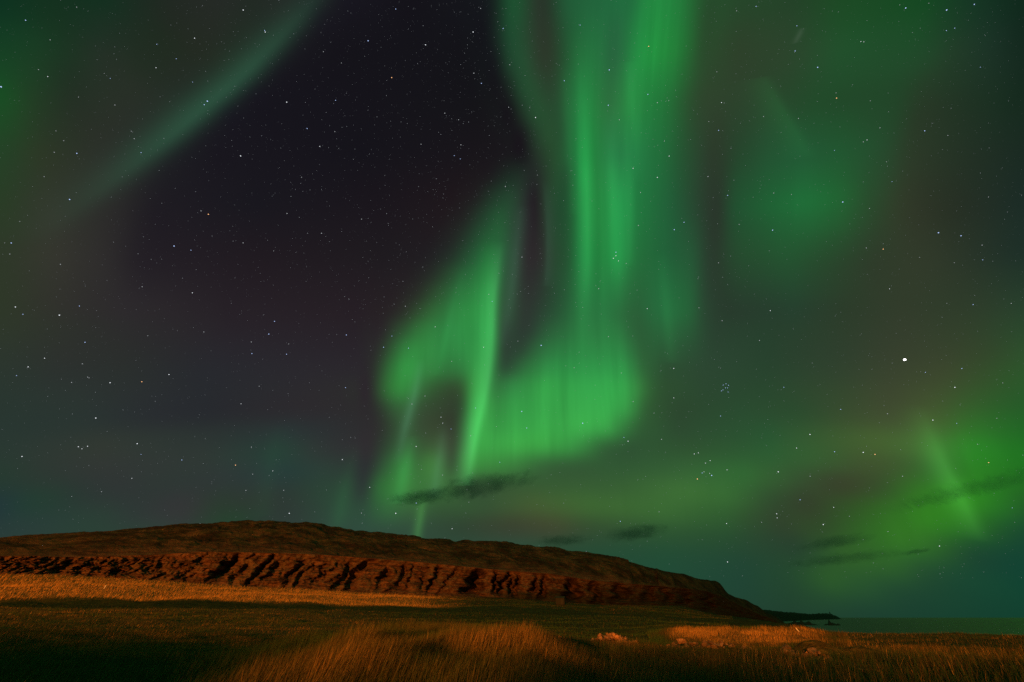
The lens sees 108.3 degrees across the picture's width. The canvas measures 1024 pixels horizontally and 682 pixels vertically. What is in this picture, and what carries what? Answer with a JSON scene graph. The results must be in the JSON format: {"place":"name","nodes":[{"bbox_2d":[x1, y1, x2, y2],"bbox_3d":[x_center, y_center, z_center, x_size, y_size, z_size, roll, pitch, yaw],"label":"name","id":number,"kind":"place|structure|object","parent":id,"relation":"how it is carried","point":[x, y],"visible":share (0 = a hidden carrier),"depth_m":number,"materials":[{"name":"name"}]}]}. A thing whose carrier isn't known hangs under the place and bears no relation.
{"place":"outdoors","nodes":[
{"label":"outdoors","id":0,"kind":"place"},
{"bbox_2d":[0,520,783,622],"bbox_3d":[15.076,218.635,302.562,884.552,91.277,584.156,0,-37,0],"label":"hill","id":1,"kind":"structure","parent":0,"point":[280,554],"depth_m":174.79,"materials":[{"name":"brown stone"}]},
{"bbox_2d":[0,573,1023,681],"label":"ground","id":2,"kind":"structure","parent":0,"point":[548,611],"depth_m":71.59,"materials":[{"name":"brown plant"}]},
{"bbox_2d":[0,614,1023,681],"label":"tall grass","id":3,"kind":"structure","parent":2,"relation":"on","point":[422,652],"depth_m":8.19,"materials":[{"name":"brown plant"}]},
{"bbox_2d":[677,638,685,643],"bbox_3d":[8.085,14.350,17.621,0.354,0.202,0.462,40,-62,-21],"label":"stone","id":4,"kind":"object","parent":2,"relation":"on","point":[680,640],"visible":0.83,"depth_m":17.54,"materials":[{"name":"brown stone"}]},
{"bbox_2d":[781,644,791,649],"bbox_3d":[9.057,10.153,12.161,0.352,0.258,0.342,-46,-31,12],"label":"stone","id":5,"kind":"object","parent":2,"relation":"on","point":[785,646],"visible":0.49,"depth_m":12.13,"materials":[{"name":"brown stone"}]},
{"bbox_2d":[0,0,1023,617],"label":"sky","id":6,"kind":"structure","parent":0,"point":[177,417],"materials":[{"name":"green"}]},
{"bbox_2d":[0,0,1022,574],"bbox_3d":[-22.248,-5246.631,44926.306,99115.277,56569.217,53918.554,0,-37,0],"label":"faint stars","id":7,"kind":"object","parent":6,"relation":"in","point":[530,264],"visible":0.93,"depth_m":45791.63,"materials":[{"name":"white"}]},
{"bbox_2d":[764,610,840,620],"bbox_3d":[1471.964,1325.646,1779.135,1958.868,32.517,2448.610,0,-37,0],"label":"headland","id":8,"kind":"structure","parent":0,"point":[786,616],"depth_m":1381.92,"materials":[{"name":"black stone"}]},
{"bbox_2d":[783,618,1023,635],"bbox_3d":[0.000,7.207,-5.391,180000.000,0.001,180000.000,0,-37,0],"label":"sea","id":9,"kind":"structure","parent":0,"point":[1004,626],"depth_m":522.27,"materials":[{"name":"teal liquid"}]},
{"bbox_2d":[789,620,816,624],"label":"reef","id":10,"kind":"object","parent":9,"relation":"in","point":[802,623],"visible":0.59,"depth_m":549.39},
{"bbox_2d":[824,620,839,624],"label":"reef","id":11,"kind":"object","parent":9,"relation":"in","point":[829,623],"visible":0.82,"depth_m":531.69}
]}

